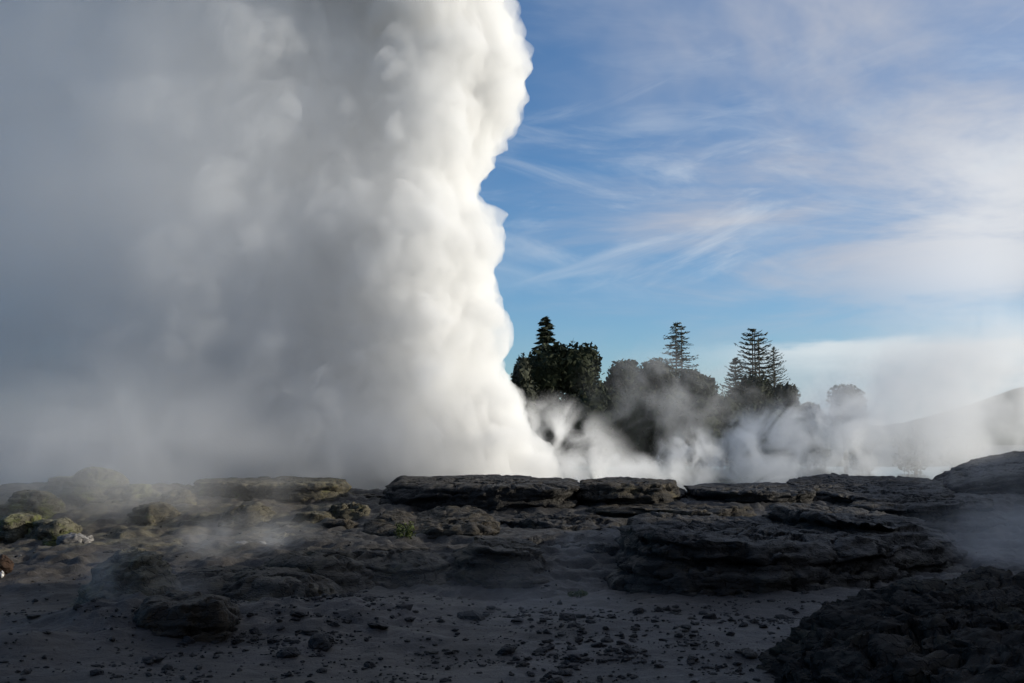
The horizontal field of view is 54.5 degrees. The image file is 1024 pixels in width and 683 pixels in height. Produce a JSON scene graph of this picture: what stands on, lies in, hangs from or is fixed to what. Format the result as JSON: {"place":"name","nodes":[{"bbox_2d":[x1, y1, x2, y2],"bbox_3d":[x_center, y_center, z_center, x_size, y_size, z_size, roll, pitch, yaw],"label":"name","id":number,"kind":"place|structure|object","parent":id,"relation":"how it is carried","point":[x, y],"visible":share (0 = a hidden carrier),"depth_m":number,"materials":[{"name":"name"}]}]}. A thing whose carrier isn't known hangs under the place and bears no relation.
{"place":"outdoors","nodes":[
{"label":"outdoors","id":0,"kind":"place"},
{"bbox_2d":[0,467,950,490],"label":"water","id":1,"kind":"structure","parent":0,"point":[368,478],"depth_m":93.12,"materials":[{"name":"grey liquid"}]},
{"bbox_2d":[0,441,1023,682],"bbox_3d":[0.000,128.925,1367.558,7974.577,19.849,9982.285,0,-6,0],"label":"ground","id":2,"kind":"structure","parent":0,"point":[194,527],"depth_m":18.92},
{"bbox_2d":[0,554,13,577],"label":"rusty rock","id":3,"kind":"object","parent":2,"relation":"on","point":[6,564],"visible":1,"depth_m":20.55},
{"bbox_2d":[0,512,43,544],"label":"boulder","id":4,"kind":"object","parent":2,"relation":"on","point":[14,527],"visible":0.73,"depth_m":26.97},
{"bbox_2d":[0,489,67,518],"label":"boulder","id":5,"kind":"object","parent":2,"relation":"on","point":[47,505],"visible":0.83,"depth_m":30.09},
{"bbox_2d":[23,518,82,545],"bbox_3d":[-12.590,5.227,27.096,1.653,0.828,1.674,0,-6,0],"label":"boulder","id":6,"kind":"object","parent":2,"relation":"on","point":[47,532],"visible":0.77,"depth_m":26.76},
{"bbox_2d":[36,476,72,495],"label":"boulder","id":7,"kind":"object","parent":2,"relation":"on","point":[53,485],"visible":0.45,"depth_m":33.65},
{"bbox_2d":[56,532,93,544],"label":"boulder","id":8,"kind":"object","parent":2,"relation":"on","point":[71,537],"visible":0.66,"depth_m":26.01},
{"bbox_2d":[59,466,128,507],"bbox_3d":[-13.874,4.840,33.050,2.567,1.361,2.423,0,-6,0],"label":"boulder","id":9,"kind":"object","parent":2,"relation":"on","point":[85,486],"visible":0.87,"depth_m":32.30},
{"bbox_2d":[90,669,103,675],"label":"loose stone","id":10,"kind":"object","parent":2,"relation":"on","point":[95,672],"visible":1,"depth_m":12.60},
{"bbox_2d":[69,547,181,606],"bbox_3d":[-7.181,4.489,18.889,2.463,1.044,3.115,0,-6,0],"label":"boulder","id":11,"kind":"object","parent":2,"relation":"on","point":[134,570],"visible":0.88,"depth_m":18.06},
{"bbox_2d":[104,483,161,503],"bbox_3d":[-12.679,5.096,33.075,2.229,0.765,2.242,0,-6,0],"label":"boulder","id":12,"kind":"object","parent":2,"relation":"on","point":[127,493],"visible":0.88,"depth_m":32.55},
{"bbox_2d":[126,501,180,525],"bbox_3d":[-10.898,5.240,30.113,1.708,0.771,1.631,-6,-8,45],"label":"boulder","id":13,"kind":"object","parent":2,"relation":"on","point":[153,513],"visible":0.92,"depth_m":29.73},
{"bbox_2d":[160,488,197,504],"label":"boulder","id":14,"kind":"object","parent":2,"relation":"on","point":[179,496],"visible":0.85,"depth_m":32.28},
{"bbox_2d":[133,589,240,642],"bbox_3d":[-5.134,4.337,15.616,1.878,0.742,1.998,0,-6,0],"label":"boulder","id":15,"kind":"object","parent":2,"relation":"on","point":[195,616],"visible":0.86,"depth_m":14.90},
{"bbox_2d":[175,565,246,594],"bbox_3d":[-5.858,4.839,19.848,3.261,0.643,3.594,0,-6,0],"label":"rock hump","id":16,"kind":"object","parent":2,"relation":"on","point":[208,580],"visible":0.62,"depth_m":19.24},
{"bbox_2d":[231,638,244,644],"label":"loose stone","id":17,"kind":"object","parent":2,"relation":"on","point":[236,641],"visible":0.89,"depth_m":14.65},
{"bbox_2d":[234,635,246,638],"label":"loose stone","id":18,"kind":"object","parent":2,"relation":"on","point":[239,636],"visible":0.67,"depth_m":14.94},
{"bbox_2d":[218,504,275,527],"bbox_3d":[-7.736,5.095,29.226,1.764,0.629,1.741,0,-6,0],"label":"boulder","id":19,"kind":"object","parent":2,"relation":"on","point":[243,515],"visible":0.98,"depth_m":28.66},
{"bbox_2d":[246,612,254,616],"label":"loose stone","id":20,"kind":"object","parent":2,"relation":"on","point":[250,614],"visible":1,"depth_m":15.78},
{"bbox_2d":[235,541,266,544],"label":"boulder","id":21,"kind":"object","parent":2,"relation":"on","point":[245,542],"visible":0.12,"depth_m":24.54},
{"bbox_2d":[249,626,258,634],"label":"loose stone","id":22,"kind":"object","parent":2,"relation":"on","point":[254,630],"visible":0.74,"depth_m":15.14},
{"bbox_2d":[251,634,258,641],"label":"loose stone","id":23,"kind":"object","parent":2,"relation":"on","point":[254,637],"visible":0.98,"depth_m":14.77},
{"bbox_2d":[189,476,351,502],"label":"rock cliff","id":24,"kind":"structure","parent":2,"relation":"on","point":[286,489],"depth_m":33.05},
{"bbox_2d":[217,566,345,601],"bbox_3d":[-4.543,4.756,19.153,3.151,0.684,3.732,0,-6,0],"label":"rock hump","id":25,"kind":"object","parent":2,"relation":"on","point":[258,583],"visible":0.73,"depth_m":18.36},
{"bbox_2d":[272,532,294,538],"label":"boulder","id":26,"kind":"object","parent":2,"relation":"on","point":[281,535],"visible":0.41,"depth_m":25.35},
{"bbox_2d":[275,647,300,657],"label":"loose stone","id":27,"kind":"object","parent":2,"relation":"on","point":[286,652],"visible":0.99,"depth_m":13.76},
{"bbox_2d":[289,639,300,643],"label":"loose stone","id":28,"kind":"object","parent":2,"relation":"on","point":[294,641],"visible":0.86,"depth_m":14.48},
{"bbox_2d":[290,611,304,617],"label":"loose stone","id":29,"kind":"object","parent":2,"relation":"on","point":[298,614],"visible":0.93,"depth_m":15.75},
{"bbox_2d":[298,628,322,634],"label":"loose stone","id":30,"kind":"object","parent":2,"relation":"on","point":[305,631],"visible":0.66,"depth_m":15.03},
{"bbox_2d":[290,511,334,525],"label":"boulder","id":31,"kind":"object","parent":2,"relation":"on","point":[313,517],"visible":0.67,"depth_m":28.53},
{"bbox_2d":[260,546,376,593],"bbox_3d":[-4.189,4.873,21.365,3.527,0.775,4.409,0,-6,0],"label":"rock hump","id":32,"kind":"object","parent":2,"relation":"on","point":[349,571],"visible":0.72,"depth_m":20.45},
{"bbox_2d":[308,632,332,651],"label":"loose stone","id":33,"kind":"object","parent":2,"relation":"on","point":[320,641],"visible":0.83,"depth_m":14.29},
{"bbox_2d":[316,668,326,672],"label":"loose stone","id":34,"kind":"object","parent":2,"relation":"on","point":[321,670],"visible":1,"depth_m":12.99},
{"bbox_2d":[328,635,333,641],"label":"loose stone","id":35,"kind":"object","parent":2,"relation":"on","point":[331,638],"visible":0.31,"depth_m":14.66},
{"bbox_2d":[327,622,339,626],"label":"loose stone","id":36,"kind":"object","parent":2,"relation":"on","point":[332,624],"visible":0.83,"depth_m":15.56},
{"bbox_2d":[322,519,359,528],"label":"boulder","id":37,"kind":"object","parent":2,"relation":"on","point":[347,524],"visible":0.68,"depth_m":26.82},
{"bbox_2d":[328,502,370,520],"bbox_3d":[-4.733,5.129,29.613,1.522,0.677,1.437,-5,-7,41],"label":"boulder","id":38,"kind":"object","parent":2,"relation":"on","point":[353,511],"visible":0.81,"depth_m":29.29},
{"bbox_2d":[352,493,381,497],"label":"rock cliff","id":39,"kind":"structure","parent":2,"relation":"on","point":[368,495],"depth_m":33.81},
{"bbox_2d":[364,661,375,667],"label":"loose stone","id":40,"kind":"object","parent":2,"relation":"on","point":[368,664],"visible":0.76,"depth_m":13.51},
{"bbox_2d":[367,622,388,628],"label":"loose stone","id":41,"kind":"object","parent":2,"relation":"on","point":[375,625],"visible":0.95,"depth_m":15.43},
{"bbox_2d":[352,545,452,588],"bbox_3d":[-2.643,5.049,22.673,4.000,0.785,5.051,0,-6,0],"label":"rock hump","id":42,"kind":"object","parent":2,"relation":"on","point":[410,567],"visible":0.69,"depth_m":21.05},
{"bbox_2d":[393,521,415,538],"bbox_3d":[-2.608,4.637,24.280,0.554,0.577,0.485,-3,-6,29],"label":"plant tuft","id":43,"kind":"object","parent":2,"relation":"on","point":[408,532],"visible":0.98,"depth_m":24.22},
{"bbox_2d":[404,617,414,621],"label":"loose stone","id":44,"kind":"object","parent":2,"relation":"on","point":[409,619],"visible":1,"depth_m":16.20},
{"bbox_2d":[361,505,500,538],"bbox_3d":[-2.190,5.166,26.751,5.231,1.291,6.086,0,-6,0],"label":"rock ledge","id":45,"kind":"object","parent":2,"relation":"on","point":[448,521],"visible":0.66,"depth_m":26.43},
{"bbox_2d":[379,474,579,511],"bbox_3d":[-0.886,5.363,34.112,7.703,1.458,8.291,0,-6,0],"label":"rock ledge","id":46,"kind":"object","parent":2,"relation":"on","point":[490,492],"visible":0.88,"depth_m":30.85,"materials":[{"name":"stone"}]},
{"bbox_2d":[445,537,549,588],"bbox_3d":[-0.203,4.891,22.007,2.983,1.072,3.986,0,-6,0],"label":"rock mound","id":47,"kind":"object","parent":2,"relation":"on","point":[492,562],"visible":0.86,"depth_m":20.76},
{"bbox_2d":[497,645,516,655],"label":"loose stone","id":48,"kind":"object","parent":2,"relation":"on","point":[506,649],"visible":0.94,"depth_m":14.30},
{"bbox_2d":[513,655,519,660],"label":"loose stone","id":49,"kind":"object","parent":2,"relation":"on","point":[516,658],"visible":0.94,"depth_m":14.03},
{"bbox_2d":[515,662,529,666],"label":"loose stone","id":50,"kind":"object","parent":2,"relation":"on","point":[523,664],"visible":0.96,"depth_m":13.51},
{"bbox_2d":[509,353,540,463],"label":"broadleaf tree","id":51,"kind":"object","parent":2,"relation":"on","point":[524,396],"visible":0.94,"depth_m":124.66,"materials":[{"name":"green plant"}]},
{"bbox_2d":[527,671,534,676],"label":"loose stone","id":52,"kind":"object","parent":2,"relation":"on","point":[530,674],"visible":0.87,"depth_m":13.06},
{"bbox_2d":[536,647,547,652],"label":"loose stone","id":53,"kind":"object","parent":2,"relation":"on","point":[543,649],"visible":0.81,"depth_m":14.44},
{"bbox_2d":[531,316,556,356],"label":"conifer tree","id":54,"kind":"object","parent":2,"relation":"on","point":[544,334],"visible":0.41,"depth_m":140.33,"materials":[{"name":"green plant"}]},
{"bbox_2d":[543,673,552,677],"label":"loose stone","id":55,"kind":"object","parent":2,"relation":"on","point":[547,675],"visible":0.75,"depth_m":12.91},
{"bbox_2d":[546,645,554,649],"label":"loose stone","id":56,"kind":"object","parent":2,"relation":"on","point":[550,647],"visible":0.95,"depth_m":14.52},
{"bbox_2d":[548,677,563,682],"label":"loose stone","id":57,"kind":"object","parent":2,"relation":"on","point":[556,680],"visible":1,"depth_m":12.63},
{"bbox_2d":[557,664,567,668],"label":"loose stone","id":58,"kind":"object","parent":2,"relation":"on","point":[562,666],"visible":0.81,"depth_m":13.47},
{"bbox_2d":[500,509,627,530],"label":"rock ledge","id":59,"kind":"object","parent":2,"relation":"on","point":[577,522],"visible":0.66,"depth_m":27.29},
{"bbox_2d":[557,669,572,675],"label":"loose stone","id":60,"kind":"object","parent":2,"relation":"on","point":[565,672],"visible":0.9,"depth_m":13.09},
{"bbox_2d":[519,340,613,462],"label":"broadleaf tree","id":61,"kind":"object","parent":2,"relation":"on","point":[557,370],"visible":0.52,"depth_m":130.14,"materials":[{"name":"green plant"}]},
{"bbox_2d":[559,613,576,620],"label":"loose stone","id":62,"kind":"object","parent":2,"relation":"on","point":[568,616],"visible":0.68,"depth_m":16.68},
{"bbox_2d":[567,645,576,649],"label":"loose stone","id":63,"kind":"object","parent":2,"relation":"on","point":[570,647],"visible":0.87,"depth_m":14.45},
{"bbox_2d":[568,622,580,626],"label":"loose stone","id":64,"kind":"object","parent":2,"relation":"on","point":[573,624],"visible":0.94,"depth_m":15.93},
{"bbox_2d":[568,653,581,661],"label":"loose stone","id":65,"kind":"object","parent":2,"relation":"on","point":[572,657],"visible":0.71,"depth_m":13.79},
{"bbox_2d":[567,590,587,596],"bbox_3d":[1.301,4.986,19.596,0.434,0.236,0.319,-1,-6,9],"label":"plant tuft","id":66,"kind":"object","parent":2,"relation":"on","point":[580,593],"visible":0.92,"depth_m":19.54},
{"bbox_2d":[575,636,582,642],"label":"loose stone","id":67,"kind":"object","parent":2,"relation":"on","point":[578,639],"visible":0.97,"depth_m":14.99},
{"bbox_2d":[575,614,585,617],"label":"loose stone","id":68,"kind":"object","parent":2,"relation":"on","point":[580,615],"visible":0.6,"depth_m":16.85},
{"bbox_2d":[548,535,619,555],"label":"rock ledge","id":69,"kind":"object","parent":2,"relation":"on","point":[592,547],"visible":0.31,"depth_m":23.36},
{"bbox_2d":[585,619,595,623],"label":"loose stone","id":70,"kind":"object","parent":2,"relation":"on","point":[589,621],"visible":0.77,"depth_m":16.14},
{"bbox_2d":[590,642,602,646],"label":"loose stone","id":71,"kind":"object","parent":2,"relation":"on","point":[597,644],"visible":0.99,"depth_m":14.52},
{"bbox_2d":[600,637,613,642],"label":"loose stone","id":72,"kind":"object","parent":2,"relation":"on","point":[606,640],"visible":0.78,"depth_m":14.81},
{"bbox_2d":[523,384,691,466],"bbox_3d":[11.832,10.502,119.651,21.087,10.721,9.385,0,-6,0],"label":"steam","id":73,"kind":"object","parent":2,"relation":"on","point":[636,428],"visible":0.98,"depth_m":117.63,"materials":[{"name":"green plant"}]},
{"bbox_2d":[603,648,612,652],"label":"loose stone","id":74,"kind":"object","parent":2,"relation":"on","point":[608,650],"visible":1,"depth_m":14.12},
{"bbox_2d":[616,641,626,644],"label":"loose stone","id":75,"kind":"object","parent":2,"relation":"on","point":[620,642],"visible":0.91,"depth_m":14.58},
{"bbox_2d":[603,358,644,461],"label":"broadleaf tree","id":76,"kind":"object","parent":2,"relation":"on","point":[622,374],"visible":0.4,"depth_m":136.36,"materials":[{"name":"green plant"}]},
{"bbox_2d":[620,656,630,661],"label":"loose stone","id":77,"kind":"object","parent":2,"relation":"on","point":[625,658],"visible":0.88,"depth_m":13.63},
{"bbox_2d":[621,648,636,653],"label":"loose stone","id":78,"kind":"object","parent":2,"relation":"on","point":[629,650],"visible":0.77,"depth_m":14.06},
{"bbox_2d":[574,476,685,506],"bbox_3d":[4.003,5.313,33.612,4.361,1.344,6.398,0,-6,0],"label":"rock ledge","id":79,"kind":"object","parent":2,"relation":"on","point":[620,490],"visible":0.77,"depth_m":31.18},
{"bbox_2d":[630,674,638,678],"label":"loose stone","id":80,"kind":"object","parent":2,"relation":"on","point":[633,676],"visible":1,"depth_m":12.71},
{"bbox_2d":[632,607,643,613],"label":"loose stone","id":81,"kind":"object","parent":2,"relation":"on","point":[639,610],"visible":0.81,"depth_m":17.22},
{"bbox_2d":[634,357,681,460],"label":"broadleaf tree","id":82,"kind":"object","parent":2,"relation":"on","point":[655,375],"visible":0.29,"depth_m":143.46,"materials":[{"name":"green plant"}]},
{"bbox_2d":[654,664,663,667],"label":"loose stone","id":83,"kind":"object","parent":2,"relation":"on","point":[658,666],"visible":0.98,"depth_m":13.23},
{"bbox_2d":[586,502,756,518],"bbox_3d":[4.663,5.370,30.286,5.897,0.962,4.768,0,-6,0],"label":"rock ledge","id":84,"kind":"object","parent":2,"relation":"on","point":[628,511],"visible":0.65,"depth_m":29.06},
{"bbox_2d":[674,633,682,637],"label":"loose stone","id":85,"kind":"object","parent":2,"relation":"on","point":[679,635],"visible":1,"depth_m":15.01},
{"bbox_2d":[660,322,698,459],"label":"conifer tree","id":86,"kind":"object","parent":2,"relation":"on","point":[678,346],"visible":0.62,"depth_m":150.35,"materials":[{"name":"green plant"}]},
{"bbox_2d":[680,624,690,628],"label":"loose stone","id":87,"kind":"object","parent":2,"relation":"on","point":[685,626],"visible":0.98,"depth_m":15.48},
{"bbox_2d":[687,660,695,664],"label":"loose stone","id":88,"kind":"object","parent":2,"relation":"on","point":[689,662],"visible":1,"depth_m":13.47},
{"bbox_2d":[687,655,697,660],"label":"loose stone","id":89,"kind":"object","parent":2,"relation":"on","point":[692,657],"visible":0.84,"depth_m":13.59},
{"bbox_2d":[690,642,699,645],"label":"loose stone","id":90,"kind":"object","parent":2,"relation":"on","point":[694,644],"visible":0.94,"depth_m":14.43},
{"bbox_2d":[675,367,724,407],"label":"broadleaf tree","id":91,"kind":"object","parent":2,"relation":"on","point":[691,382],"visible":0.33,"depth_m":138.52,"materials":[{"name":"green plant"}]},
{"bbox_2d":[698,610,707,614],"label":"loose stone","id":92,"kind":"object","parent":2,"relation":"on","point":[703,612],"visible":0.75,"depth_m":16.98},
{"bbox_2d":[702,613,716,618],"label":"loose stone","id":93,"kind":"object","parent":2,"relation":"on","point":[710,616],"visible":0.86,"depth_m":16.46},
{"bbox_2d":[726,631,734,635],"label":"loose stone","id":94,"kind":"object","parent":2,"relation":"on","point":[729,633],"visible":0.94,"depth_m":15.13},
{"bbox_2d":[719,357,746,394],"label":"conifer tree","id":95,"kind":"object","parent":2,"relation":"on","point":[735,373],"visible":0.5,"depth_m":152.07,"materials":[{"name":"green plant"}]},
{"bbox_2d":[732,661,741,665],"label":"loose stone","id":96,"kind":"object","parent":2,"relation":"on","point":[736,663],"visible":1,"depth_m":13.49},
{"bbox_2d":[739,622,747,626],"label":"loose stone","id":97,"kind":"object","parent":2,"relation":"on","point":[743,624],"visible":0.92,"depth_m":15.93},
{"bbox_2d":[742,649,757,658],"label":"loose stone","id":98,"kind":"object","parent":2,"relation":"on","point":[749,653],"visible":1,"depth_m":13.79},
{"bbox_2d":[684,482,819,503],"bbox_3d":[8.328,5.530,33.971,5.411,1.281,6.800,0,-6,0],"label":"rock ledge","id":99,"kind":"object","parent":2,"relation":"on","point":[755,492],"visible":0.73,"depth_m":31.26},
{"bbox_2d":[724,328,786,388],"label":"conifer tree","id":100,"kind":"object","parent":2,"relation":"on","point":[758,359],"visible":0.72,"depth_m":150.19,"materials":[{"name":"green plant"}]},
{"bbox_2d":[680,392,832,466],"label":"broadleaf tree","id":101,"kind":"object","parent":2,"relation":"on","point":[727,427],"visible":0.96,"depth_m":117.60,"materials":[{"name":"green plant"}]},
{"bbox_2d":[727,373,785,462],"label":"broadleaf tree","id":102,"kind":"object","parent":2,"relation":"on","point":[753,391],"visible":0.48,"depth_m":132.37,"materials":[{"name":"green plant"}]},
{"bbox_2d":[763,347,790,386],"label":"conifer tree","id":103,"kind":"object","parent":2,"relation":"on","point":[772,370],"visible":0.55,"depth_m":156.13,"materials":[{"name":"green plant"}]},
{"bbox_2d":[603,511,952,596],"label":"rock bluff","id":104,"kind":"structure","parent":2,"relation":"on","point":[663,553],"depth_m":20.39,"materials":[{"name":"stone"}]},
{"bbox_2d":[769,381,803,420],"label":"broadleaf tree","id":105,"kind":"object","parent":2,"relation":"on","point":[788,394],"visible":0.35,"depth_m":140.38,"materials":[{"name":"green plant"}]},
{"bbox_2d":[798,402,828,460],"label":"broadleaf tree","id":106,"kind":"object","parent":2,"relation":"on","point":[813,414],"visible":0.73,"depth_m":144.31,"materials":[{"name":"grey plant"}]},
{"bbox_2d":[826,384,871,459],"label":"broadleaf tree","id":107,"kind":"object","parent":2,"relation":"on","point":[848,417],"visible":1,"depth_m":148.69,"materials":[{"name":"grey plant"}]},
{"bbox_2d":[846,434,881,472],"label":"shrub","id":108,"kind":"object","parent":2,"relation":"on","point":[861,457],"visible":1,"depth_m":94.16,"materials":[{"name":"grey plant"}]},
{"bbox_2d":[762,502,967,561],"bbox_3d":[9.062,4.930,26.166,5.793,1.229,7.110,0,-6,0],"label":"rock ledge","id":109,"kind":"object","parent":2,"relation":"on","point":[828,519],"visible":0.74,"depth_m":24.90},
{"bbox_2d":[786,473,955,505],"bbox_3d":[12.436,5.561,35.221,6.247,1.541,10.525,-2,-6,22],"label":"rock ledge","id":110,"kind":"object","parent":2,"relation":"on","point":[837,489],"visible":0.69,"depth_m":34.21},
{"bbox_2d":[756,565,1023,682],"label":"rubble mound","id":111,"kind":"object","parent":2,"relation":"on","point":[968,627],"visible":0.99,"depth_m":12.03,"materials":[{"name":"stone"}]},
{"bbox_2d":[889,424,932,472],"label":"shrub","id":112,"kind":"object","parent":2,"relation":"on","point":[913,451],"visible":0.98,"depth_m":93.85,"materials":[{"name":"grey plant"}]},
{"bbox_2d":[846,494,1009,534],"bbox_3d":[12.930,5.388,31.261,5.931,1.113,6.053,0,-6,0],"label":"rock ledge","id":113,"kind":"object","parent":2,"relation":"on","point":[957,514],"visible":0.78,"depth_m":29.03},
{"bbox_2d":[937,429,984,467],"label":"shrub","id":114,"kind":"object","parent":2,"relation":"on","point":[957,456],"visible":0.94,"depth_m":108.98,"materials":[{"name":"grey plant"}]},
{"bbox_2d":[932,451,1023,494],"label":"rock ledge","id":115,"kind":"object","parent":2,"relation":"on","point":[1003,473],"visible":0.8,"depth_m":37.29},
{"bbox_2d":[0,523,1023,682],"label":"gravel","id":116,"kind":"structure","parent":0,"point":[464,615],"depth_m":14.87,"materials":[{"name":"gravel"}]},
{"bbox_2d":[0,0,1023,440],"label":"sky","id":117,"kind":"structure","parent":0,"point":[221,220],"materials":[{"name":"blue"}]},
{"bbox_2d":[385,387,1023,444],"bbox_3d":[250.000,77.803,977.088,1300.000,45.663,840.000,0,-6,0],"label":"hill","id":118,"kind":"structure","parent":0,"point":[998,419],"depth_m":621.77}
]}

